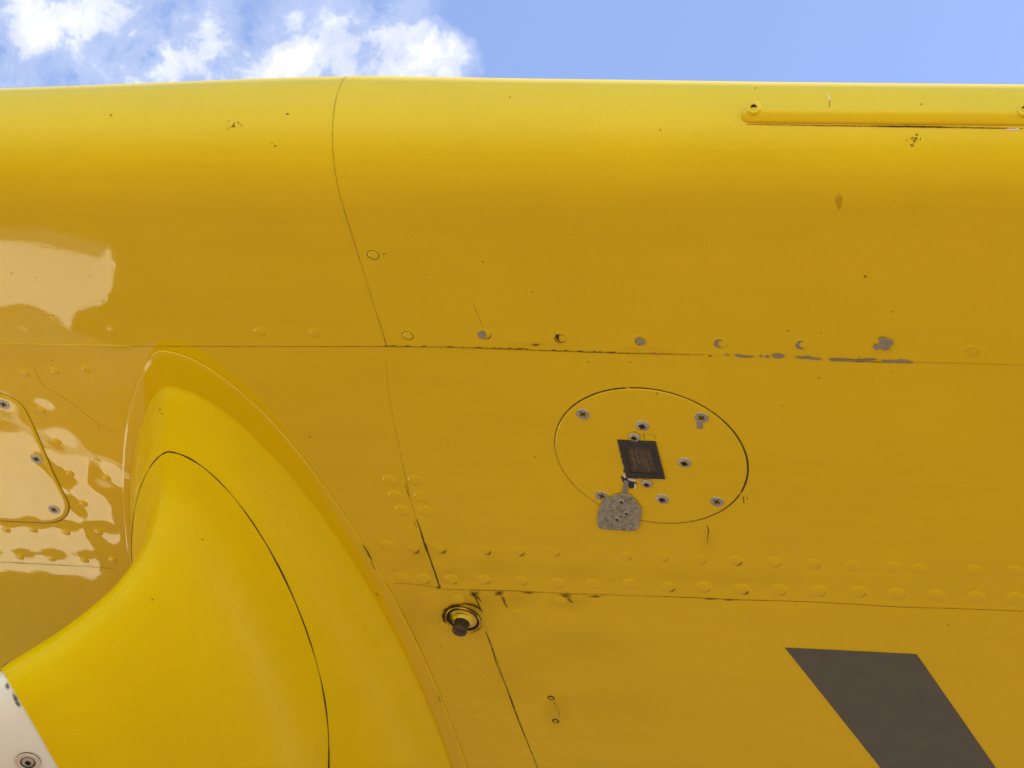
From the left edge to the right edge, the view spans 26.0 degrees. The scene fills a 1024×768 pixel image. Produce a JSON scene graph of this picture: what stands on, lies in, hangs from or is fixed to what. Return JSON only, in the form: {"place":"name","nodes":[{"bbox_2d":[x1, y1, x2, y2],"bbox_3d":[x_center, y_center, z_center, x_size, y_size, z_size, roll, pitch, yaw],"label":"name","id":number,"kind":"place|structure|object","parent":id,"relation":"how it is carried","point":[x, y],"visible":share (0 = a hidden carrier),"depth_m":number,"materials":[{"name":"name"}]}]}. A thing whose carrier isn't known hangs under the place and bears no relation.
{"place":"outdoors","nodes":[
{"label":"outdoors","id":0,"kind":"place"},
{"bbox_2d":[0,350,466,767],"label":"wing strut","id":1,"kind":"object","parent":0,"point":[267,626],"visible":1,"depth_m":1.67,"materials":[{"name":"yellow paint"}]},
{"bbox_2d":[0,76,1023,767],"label":"aircraft wing","id":2,"kind":"structure","parent":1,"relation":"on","point":[476,350],"depth_m":1.54,"materials":[{"name":"yellow metal"}]},
{"bbox_2d":[597,480,640,530],"bbox_3d":[0.076,0.089,1.614,0.036,0.002,0.054,1,-45,17],"label":"metal tag","id":3,"kind":"object","parent":2,"relation":"hanging from","point":[621,511],"visible":1,"depth_m":1.62,"materials":[{"name":"grey metal"}]},
{"bbox_2d":[0,0,1023,87],"label":"sky","id":4,"kind":"structure","parent":0,"point":[44,43],"materials":[{"name":"blue"}]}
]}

